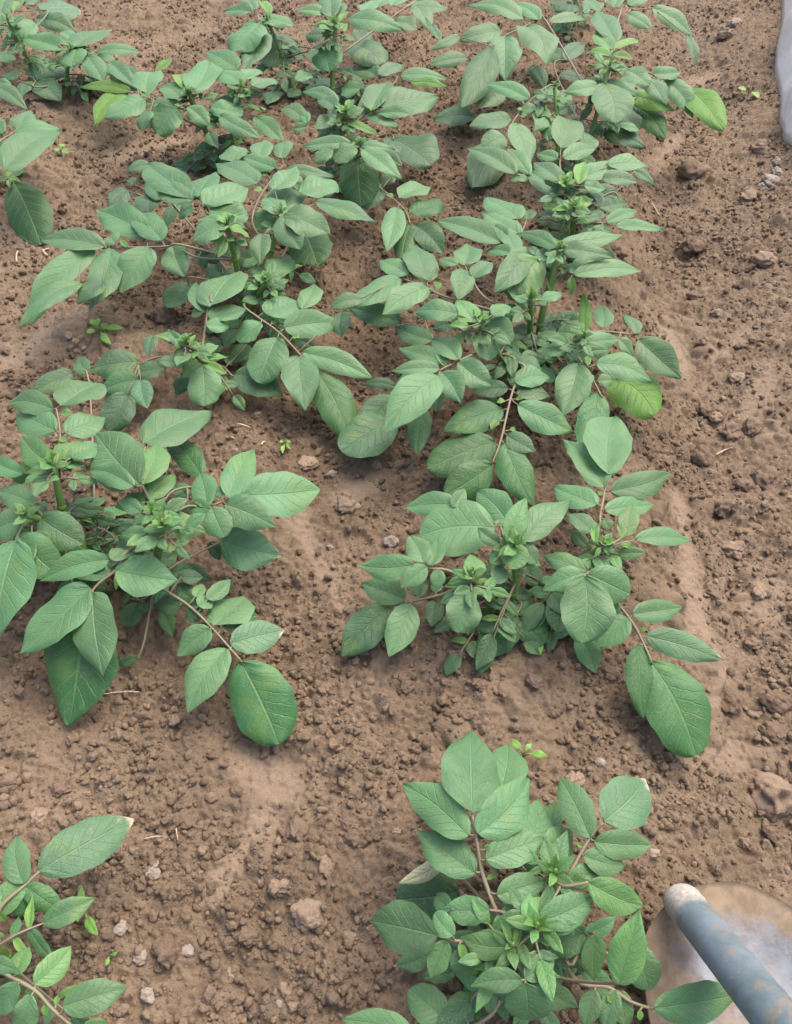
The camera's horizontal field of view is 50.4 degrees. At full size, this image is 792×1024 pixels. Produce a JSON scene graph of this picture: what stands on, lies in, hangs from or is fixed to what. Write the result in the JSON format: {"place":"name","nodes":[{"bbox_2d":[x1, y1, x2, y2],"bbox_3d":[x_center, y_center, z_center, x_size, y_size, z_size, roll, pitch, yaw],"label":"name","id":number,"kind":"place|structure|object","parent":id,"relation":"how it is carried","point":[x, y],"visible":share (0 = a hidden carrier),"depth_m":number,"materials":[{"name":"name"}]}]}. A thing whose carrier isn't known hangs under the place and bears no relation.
{"place":"outdoors","nodes":[
{"label":"outdoors","id":0,"kind":"place"},
{"bbox_2d":[0,0,791,1023],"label":"ground","id":1,"kind":"structure","parent":0,"point":[272,780],"depth_m":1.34,"materials":[{"name":"soil"}]},
{"bbox_2d":[0,772,21,793],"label":"soil clod","id":2,"kind":"object","parent":1,"relation":"on","point":[8,779],"visible":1,"depth_m":1.02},
{"bbox_2d":[14,685,25,696],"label":"soil clod","id":3,"kind":"object","parent":1,"relation":"on","point":[20,690],"visible":1,"depth_m":1.10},
{"bbox_2d":[0,78,60,245],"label":"potato plant","id":4,"kind":"object","parent":1,"relation":"on","point":[29,210],"visible":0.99,"depth_m":1.86,"materials":[{"name":"green plant"}]},
{"bbox_2d":[29,807,48,826],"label":"soil clod","id":5,"kind":"object","parent":1,"relation":"on","point":[37,816],"visible":1,"depth_m":1.00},
{"bbox_2d":[51,777,71,797],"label":"soil clod","id":6,"kind":"object","parent":1,"relation":"on","point":[59,789],"visible":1,"depth_m":1.03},
{"bbox_2d":[54,144,68,152],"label":"weed","id":7,"kind":"object","parent":1,"relation":"on","point":[64,150],"visible":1,"depth_m":2.08,"materials":[{"name":"green plant"}]},
{"bbox_2d":[0,815,133,1023],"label":"potato plant","id":8,"kind":"object","parent":1,"relation":"on","point":[82,846],"visible":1,"depth_m":0.86,"materials":[{"name":"green plant"}]},
{"bbox_2d":[64,735,74,746],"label":"soil clod","id":9,"kind":"object","parent":1,"relation":"on","point":[70,740],"visible":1,"depth_m":1.07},
{"bbox_2d":[0,0,139,102],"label":"potato plant","id":10,"kind":"object","parent":1,"relation":"on","point":[45,75],"visible":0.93,"depth_m":2.26,"materials":[{"name":"green plant"}]},
{"bbox_2d":[70,338,79,346],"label":"soil clod","id":11,"kind":"object","parent":1,"relation":"on","point":[74,342],"visible":1,"depth_m":1.60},
{"bbox_2d":[72,480,90,492],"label":"soil clod","id":12,"kind":"object","parent":1,"relation":"on","point":[81,487],"visible":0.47,"depth_m":1.32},
{"bbox_2d":[76,887,97,934],"bbox_3d":[-0.349,0.452,0.937,0.032,0.016,0.057,-34,57,-26],"label":"weed","id":13,"kind":"object","parent":1,"relation":"on","point":[90,926],"visible":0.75,"depth_m":0.93,"materials":[{"name":"green plant"}]},
{"bbox_2d":[94,775,111,786],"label":"soil clod","id":14,"kind":"object","parent":1,"relation":"on","point":[103,780],"visible":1,"depth_m":1.04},
{"bbox_2d":[86,318,122,344],"bbox_3d":[-0.559,-0.344,1.606,0.091,0.020,0.048,25,54,20],"label":"weed","id":15,"kind":"object","parent":1,"relation":"on","point":[104,338],"visible":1,"depth_m":1.60,"materials":[{"name":"green plant"}]},
{"bbox_2d":[113,920,127,935],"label":"pebble","id":16,"kind":"object","parent":1,"relation":"on","point":[120,928],"visible":1,"depth_m":0.94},
{"bbox_2d":[132,949,146,965],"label":"pebble","id":17,"kind":"object","parent":1,"relation":"on","point":[142,956],"visible":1,"depth_m":0.93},
{"bbox_2d":[139,987,154,1003],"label":"pebble","id":18,"kind":"object","parent":1,"relation":"on","point":[147,994],"visible":1,"depth_m":0.91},
{"bbox_2d":[145,867,160,879],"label":"pebble","id":19,"kind":"object","parent":1,"relation":"on","point":[156,872],"visible":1,"depth_m":0.98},
{"bbox_2d":[0,356,319,746],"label":"potato plant","id":20,"kind":"object","parent":1,"relation":"on","point":[71,630],"visible":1,"depth_m":1.13,"materials":[{"name":"green plant"}]},
{"bbox_2d":[151,304,175,323],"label":"soil clod","id":21,"kind":"object","parent":1,"relation":"on","point":[161,314],"visible":0.92,"depth_m":1.63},
{"bbox_2d":[150,932,180,970],"bbox_3d":[-0.256,0.488,0.935,0.032,0.032,0.037,6,49,5],"label":"soil clod","id":22,"kind":"object","parent":1,"relation":"on","point":[165,949],"visible":1,"depth_m":0.93,"materials":[{"name":"soil"}]},
{"bbox_2d":[168,713,179,726],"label":"soil clod","id":23,"kind":"object","parent":1,"relation":"on","point":[173,720],"visible":1,"depth_m":1.09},
{"bbox_2d":[171,799,189,813],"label":"soil clod","id":24,"kind":"object","parent":1,"relation":"on","point":[178,806],"visible":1,"depth_m":1.03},
{"bbox_2d":[81,49,283,172],"bbox_3d":[-0.553,-0.973,2.047,0.676,0.212,0.374,30,55,23],"label":"potato plant","id":25,"kind":"object","parent":1,"relation":"on","point":[116,101],"visible":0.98,"depth_m":1.95,"materials":[{"name":"green plant"}]},
{"bbox_2d":[174,808,199,829],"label":"soil clod","id":26,"kind":"object","parent":1,"relation":"on","point":[189,818],"visible":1,"depth_m":1.03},
{"bbox_2d":[182,944,193,957],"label":"pebble","id":27,"kind":"object","parent":1,"relation":"on","point":[188,950],"visible":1,"depth_m":0.94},
{"bbox_2d":[19,140,375,436],"bbox_3d":[-0.344,-0.469,1.609,0.676,0.232,0.795,6,49,5],"label":"potato plant","id":28,"kind":"object","parent":1,"relation":"on","point":[298,229],"visible":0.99,"depth_m":1.55,"materials":[{"name":"green plant"}]},
{"bbox_2d":[196,758,208,767],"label":"soil clod","id":29,"kind":"object","parent":1,"relation":"on","point":[201,762],"visible":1,"depth_m":1.07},
{"bbox_2d":[201,984,215,1004],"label":"soil clod","id":30,"kind":"object","parent":1,"relation":"on","point":[208,993],"visible":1,"depth_m":0.91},
{"bbox_2d":[230,787,242,797],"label":"soil clod","id":31,"kind":"object","parent":1,"relation":"on","point":[235,792],"visible":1,"depth_m":1.05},
{"bbox_2d":[238,925,258,947],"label":"soil clod","id":32,"kind":"object","parent":1,"relation":"on","point":[248,937],"visible":1,"depth_m":0.94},
{"bbox_2d":[250,411,262,417],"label":"soil clod","id":33,"kind":"object","parent":1,"relation":"on","point":[257,414],"visible":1,"depth_m":1.48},
{"bbox_2d":[261,949,274,961],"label":"soil clod","id":34,"kind":"object","parent":1,"relation":"on","point":[266,954],"visible":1,"depth_m":0.94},
{"bbox_2d":[268,878,289,897],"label":"soil clod","id":35,"kind":"object","parent":1,"relation":"on","point":[277,888],"visible":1,"depth_m":0.97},
{"bbox_2d":[280,440,290,453],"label":"weed","id":36,"kind":"object","parent":1,"relation":"on","point":[284,445],"visible":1,"depth_m":1.42,"materials":[{"name":"green plant"}]},
{"bbox_2d":[285,814,308,842],"bbox_3d":[-0.120,0.387,1.026,0.029,0.024,0.031,16,51,14],"label":"soil clod","id":37,"kind":"object","parent":1,"relation":"on","point":[296,825],"visible":1,"depth_m":1.02,"materials":[{"name":"soil"}]},
{"bbox_2d":[297,992,314,1016],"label":"soil clod","id":38,"kind":"object","parent":1,"relation":"on","point":[305,1006],"visible":1,"depth_m":0.89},
{"bbox_2d":[300,697,311,706],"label":"soil clod","id":39,"kind":"object","parent":1,"relation":"on","point":[306,701],"visible":1,"depth_m":1.13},
{"bbox_2d":[290,898,323,931],"bbox_3d":[-0.101,0.456,0.952,0.038,0.030,0.035,-8,50,-7],"label":"soil clod","id":40,"kind":"object","parent":1,"relation":"on","point":[306,914],"visible":1,"depth_m":0.94,"materials":[{"name":"soil"}]},
{"bbox_2d":[297,455,319,471],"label":"soil clod","id":41,"kind":"object","parent":1,"relation":"on","point":[305,463],"visible":1,"depth_m":1.42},
{"bbox_2d":[319,854,334,879],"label":"soil clod","id":42,"kind":"object","parent":1,"relation":"on","point":[326,866],"visible":1,"depth_m":0.98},
{"bbox_2d":[326,469,336,477],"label":"pebble","id":43,"kind":"object","parent":1,"relation":"on","point":[331,473],"visible":1,"depth_m":1.41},
{"bbox_2d":[224,0,448,257],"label":"potato plant","id":44,"kind":"object","parent":1,"relation":"on","point":[364,161],"visible":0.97,"depth_m":2.01,"materials":[{"name":"green plant"}]},
{"bbox_2d":[334,966,349,985],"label":"soil clod","id":45,"kind":"object","parent":1,"relation":"on","point":[342,974],"visible":1,"depth_m":0.90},
{"bbox_2d":[337,491,351,498],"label":"soil clod","id":46,"kind":"object","parent":1,"relation":"on","point":[346,494],"visible":0.77,"depth_m":1.38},
{"bbox_2d":[340,816,351,829],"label":"soil clod","id":47,"kind":"object","parent":1,"relation":"on","point":[345,821],"visible":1,"depth_m":1.02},
{"bbox_2d":[334,497,360,515],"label":"soil clod","id":48,"kind":"object","parent":1,"relation":"on","point":[345,505],"visible":1,"depth_m":1.36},
{"bbox_2d":[343,930,356,940],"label":"soil clod","id":49,"kind":"object","parent":1,"relation":"on","point":[350,934],"visible":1,"depth_m":0.94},
{"bbox_2d":[343,829,359,845],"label":"soil clod","id":50,"kind":"object","parent":1,"relation":"on","point":[350,837],"visible":1,"depth_m":1.00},
{"bbox_2d":[360,884,371,896],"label":"soil clod","id":51,"kind":"object","parent":1,"relation":"on","point":[365,891],"visible":1,"depth_m":0.96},
{"bbox_2d":[370,786,380,796],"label":"soil clod","id":52,"kind":"object","parent":1,"relation":"on","point":[374,791],"visible":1,"depth_m":1.03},
{"bbox_2d":[372,461,381,469],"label":"soil clod","id":53,"kind":"object","parent":1,"relation":"on","point":[376,465],"visible":1,"depth_m":1.41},
{"bbox_2d":[383,754,396,768],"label":"soil clod","id":54,"kind":"object","parent":1,"relation":"on","point":[389,761],"visible":1,"depth_m":1.07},
{"bbox_2d":[383,535,398,546],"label":"pebble","id":55,"kind":"object","parent":1,"relation":"on","point":[391,541],"visible":1,"depth_m":1.30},
{"bbox_2d":[391,827,401,835],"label":"soil clod","id":56,"kind":"object","parent":1,"relation":"on","point":[397,830],"visible":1,"depth_m":1.00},
{"bbox_2d":[400,679,415,694],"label":"soil clod","id":57,"kind":"object","parent":1,"relation":"on","point":[407,686],"visible":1,"depth_m":1.13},
{"bbox_2d":[408,742,422,753],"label":"soil clod","id":58,"kind":"object","parent":1,"relation":"on","point":[415,748],"visible":1,"depth_m":1.08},
{"bbox_2d":[435,637,447,648],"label":"soil clod","id":59,"kind":"object","parent":1,"relation":"on","point":[438,640],"visible":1,"depth_m":1.16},
{"bbox_2d":[440,689,454,698],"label":"soil clod","id":60,"kind":"object","parent":1,"relation":"on","point":[449,694],"visible":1,"depth_m":1.12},
{"bbox_2d":[457,703,474,720],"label":"soil clod","id":61,"kind":"object","parent":1,"relation":"on","point":[464,713],"visible":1,"depth_m":1.10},
{"bbox_2d":[475,678,487,691],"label":"soil clod","id":62,"kind":"object","parent":1,"relation":"on","point":[481,685],"visible":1,"depth_m":1.12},
{"bbox_2d":[486,665,505,680],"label":"soil clod","id":63,"kind":"object","parent":1,"relation":"on","point":[492,672],"visible":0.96,"depth_m":1.13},
{"bbox_2d":[497,679,511,701],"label":"soil clod","id":64,"kind":"object","parent":1,"relation":"on","point":[504,688],"visible":1,"depth_m":1.12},
{"bbox_2d":[330,197,680,506],"bbox_3d":[0.163,-0.308,1.457,0.649,0.221,0.574,-36,58,-27],"label":"potato plant","id":65,"kind":"object","parent":1,"relation":"on","point":[459,462],"visible":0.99,"depth_m":1.42,"materials":[{"name":"green plant"}]},
{"bbox_2d":[509,723,520,731],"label":"soil clod","id":66,"kind":"object","parent":1,"relation":"on","point":[514,727],"visible":1,"depth_m":1.09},
{"bbox_2d":[512,739,546,757],"bbox_3d":[0.167,0.301,1.060,0.047,0.016,0.015,15,51,13],"label":"weed","id":67,"kind":"object","parent":1,"relation":"on","point":[535,753],"visible":0.99,"depth_m":1.06,"materials":[{"name":"green plant"}]},
{"bbox_2d":[341,415,723,757],"bbox_3d":[0.199,0.054,1.189,0.508,0.163,0.497,6,49,5],"label":"potato plant","id":68,"kind":"object","parent":1,"relation":"on","point":[669,699],"visible":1,"depth_m":1.14,"materials":[{"name":"green plant"}]},
{"bbox_2d":[525,672,542,688],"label":"soil clod","id":69,"kind":"object","parent":1,"relation":"on","point":[533,681],"visible":1,"depth_m":1.12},
{"bbox_2d":[341,730,732,1023],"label":"potato plant","id":70,"kind":"object","parent":1,"relation":"on","point":[489,953],"visible":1,"depth_m":0.82,"materials":[{"name":"green plant"}]},
{"bbox_2d":[548,708,560,717],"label":"soil clod","id":71,"kind":"object","parent":1,"relation":"on","point":[554,712],"visible":1,"depth_m":1.10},
{"bbox_2d":[565,770,585,786],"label":"soil clod","id":72,"kind":"object","parent":1,"relation":"on","point":[578,778],"visible":0.67,"depth_m":1.04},
{"bbox_2d":[428,0,726,273],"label":"potato plant","id":73,"kind":"object","parent":1,"relation":"on","point":[626,106],"visible":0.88,"depth_m":1.99,"materials":[{"name":"green plant"}]},
{"bbox_2d":[548,0,610,40],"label":"potato plant","id":74,"kind":"object","parent":1,"relation":"on","point":[561,6],"visible":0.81,"depth_m":2.50,"materials":[{"name":"green plant"}]},
{"bbox_2d":[594,757,605,767],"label":"pebble","id":75,"kind":"object","parent":1,"relation":"on","point":[601,761],"visible":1,"depth_m":1.06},
{"bbox_2d":[600,661,620,680],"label":"soil clod","id":76,"kind":"object","parent":1,"relation":"on","point":[612,672],"visible":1,"depth_m":1.15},
{"bbox_2d":[611,243,628,258],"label":"soil clod","id":77,"kind":"object","parent":1,"relation":"on","point":[621,251],"visible":0.8,"depth_m":1.85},
{"bbox_2d":[639,421,647,431],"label":"soil clod","id":78,"kind":"object","parent":1,"relation":"on","point":[643,425],"visible":0.94,"depth_m":1.52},
{"bbox_2d":[649,848,659,859],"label":"pebble","id":79,"kind":"object","parent":1,"relation":"on","point":[654,853],"visible":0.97,"depth_m":1.00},
{"bbox_2d":[678,235,705,254],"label":"soil clod","id":80,"kind":"object","parent":1,"relation":"on","point":[695,244],"visible":1,"depth_m":1.96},
{"bbox_2d":[678,157,708,180],"bbox_3d":[0.784,-0.901,2.224,0.078,0.067,0.089,6,49,5],"label":"soil clod","id":81,"kind":"object","parent":1,"relation":"on","point":[691,168],"visible":0.88,"depth_m":2.19,"materials":[{"name":"soil"}]},
{"bbox_2d":[686,291,700,299],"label":"soil clod","id":82,"kind":"object","parent":1,"relation":"on","point":[694,295],"visible":0.99,"depth_m":1.86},
{"bbox_2d":[688,180,699,190],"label":"soil clod","id":83,"kind":"object","parent":1,"relation":"on","point":[693,185],"visible":1,"depth_m":2.18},
{"bbox_2d":[690,444,711,465],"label":"soil clod","id":84,"kind":"object","parent":1,"relation":"on","point":[700,455],"visible":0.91,"depth_m":1.52,"materials":[{"name":"soil"}]},
{"bbox_2d":[695,338,706,345],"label":"soil clod","id":85,"kind":"object","parent":1,"relation":"on","point":[701,342],"visible":1,"depth_m":1.75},
{"bbox_2d":[695,401,711,416],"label":"soil clod","id":86,"kind":"object","parent":1,"relation":"on","point":[703,408],"visible":1,"depth_m":1.63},
{"bbox_2d":[707,588,719,599],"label":"soil clod","id":87,"kind":"object","parent":1,"relation":"on","point":[712,593],"visible":1,"depth_m":1.33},
{"bbox_2d":[708,411,723,422],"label":"soil clod","id":88,"kind":"object","parent":1,"relation":"on","point":[716,416],"visible":1,"depth_m":1.61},
{"bbox_2d":[710,308,722,316],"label":"soil clod","id":89,"kind":"object","parent":1,"relation":"on","point":[714,312],"visible":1,"depth_m":1.80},
{"bbox_2d":[645,881,791,1023],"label":"hoe","id":90,"kind":"object","parent":1,"relation":"on","point":[734,939],"visible":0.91,"depth_m":0.88,"materials":[{"name":"blue paint"}]},
{"bbox_2d":[714,498,735,518],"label":"soil clod","id":91,"kind":"object","parent":1,"relation":"on","point":[723,508],"visible":0.98,"depth_m":1.45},
{"bbox_2d":[716,26,733,39],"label":"soil clod","id":92,"kind":"object","parent":1,"relation":"on","point":[723,32],"visible":1,"depth_m":2.69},
{"bbox_2d":[719,686,742,714],"bbox_3d":[0.474,0.269,1.198,0.039,0.024,0.043,6,49,5],"label":"soil clod","id":93,"kind":"object","parent":1,"relation":"on","point":[731,702],"visible":1,"depth_m":1.19,"materials":[{"name":"soil"}]},
{"bbox_2d":[718,419,743,441],"bbox_3d":[0.638,-0.150,1.597,0.051,0.038,0.042,-26,54,-20],"label":"soil clod","id":94,"kind":"object","parent":1,"relation":"on","point":[732,430],"visible":1,"depth_m":1.59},
{"bbox_2d":[720,540,744,559],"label":"soil clod","id":95,"kind":"object","parent":1,"relation":"on","point":[734,549],"visible":0.92,"depth_m":1.40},
{"bbox_2d":[726,18,742,27],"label":"pebble","id":96,"kind":"object","parent":1,"relation":"on","point":[734,22],"visible":0.92,"depth_m":2.72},
{"bbox_2d":[727,371,745,383],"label":"soil clod","id":97,"kind":"object","parent":1,"relation":"on","point":[733,377],"visible":0.98,"depth_m":1.68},
{"bbox_2d":[732,478,753,491],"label":"soil clod","id":98,"kind":"object","parent":1,"relation":"on","point":[744,484],"visible":1,"depth_m":1.49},
{"bbox_2d":[736,836,749,847],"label":"soil clod","id":99,"kind":"object","parent":1,"relation":"on","point":[744,842],"visible":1,"depth_m":1.07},
{"bbox_2d":[739,189,757,202],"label":"soil clod","id":100,"kind":"object","parent":1,"relation":"on","point":[747,195],"visible":0.82,"depth_m":2.07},
{"bbox_2d":[739,86,759,97],"bbox_3d":[1.016,-1.197,2.408,0.035,0.018,0.074,-30,55,-23],"label":"weed","id":101,"kind":"object","parent":1,"relation":"on","point":[757,94],"visible":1,"depth_m":2.40,"materials":[{"name":"green plant"}]},
{"bbox_2d":[743,635,762,649],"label":"soil clod","id":102,"kind":"object","parent":1,"relation":"on","point":[752,642],"visible":1,"depth_m":1.29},
{"bbox_2d":[743,415,763,437],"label":"soil clod","id":103,"kind":"object","parent":1,"relation":"on","point":[753,426],"visible":1,"depth_m":1.58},
{"bbox_2d":[752,584,766,600],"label":"soil clod","id":104,"kind":"object","parent":1,"relation":"on","point":[759,592],"visible":1,"depth_m":1.35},
{"bbox_2d":[749,139,769,154],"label":"soil clod","id":105,"kind":"object","parent":1,"relation":"on","point":[760,147],"visible":0.98,"depth_m":2.21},
{"bbox_2d":[757,182,766,190],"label":"pebble","id":106,"kind":"object","parent":1,"relation":"on","point":[762,186],"visible":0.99,"depth_m":2.10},
{"bbox_2d":[751,251,777,267],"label":"soil clod","id":107,"kind":"object","parent":1,"relation":"on","point":[761,259],"visible":1,"depth_m":1.87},
{"bbox_2d":[751,465,781,490],"bbox_3d":[0.658,-0.057,1.504,0.050,0.046,0.053,-37,58,-27],"label":"soil clod","id":108,"kind":"object","parent":1,"relation":"on","point":[767,477],"visible":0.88,"depth_m":1.49,"materials":[{"name":"soil"}]},
{"bbox_2d":[760,174,780,187],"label":"pebble","id":109,"kind":"object","parent":1,"relation":"on","point":[770,180],"visible":0.87,"depth_m":2.10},
{"bbox_2d":[761,825,780,843],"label":"soil clod","id":110,"kind":"object","parent":1,"relation":"on","point":[771,834],"visible":1,"depth_m":1.09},
{"bbox_2d":[751,771,791,822],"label":"soil clod","id":111,"kind":"object","parent":1,"relation":"on","point":[771,795],"visible":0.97,"depth_m":1.11,"materials":[{"name":"soil"}]},
{"bbox_2d":[758,689,791,714],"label":"soil clod","id":112,"kind":"object","parent":1,"relation":"on","point":[776,700],"visible":1,"depth_m":1.20,"materials":[{"name":"soil"}]},
{"bbox_2d":[762,720,789,743],"bbox_3d":[0.533,0.308,1.185,0.036,0.022,0.036,23,53,19],"label":"soil clod","id":113,"kind":"object","parent":1,"relation":"on","point":[774,728],"visible":1,"depth_m":1.18,"materials":[{"name":"soil"}]},
{"bbox_2d":[771,156,781,166],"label":"pebble","id":114,"kind":"object","parent":1,"relation":"on","point":[776,160],"visible":0.98,"depth_m":2.15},
{"bbox_2d":[771,166,783,175],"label":"pebble","id":115,"kind":"object","parent":1,"relation":"on","point":[777,170],"visible":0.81,"depth_m":2.12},
{"bbox_2d":[775,759,788,779],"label":"soil clod","id":116,"kind":"object","parent":1,"relation":"on","point":[782,770],"visible":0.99,"depth_m":1.15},
{"bbox_2d":[774,0,791,144],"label":"plastic film","id":117,"kind":"object","parent":1,"relation":"on","point":[783,67],"visible":1,"depth_m":2.40,"materials":[{"name":"plastic"}]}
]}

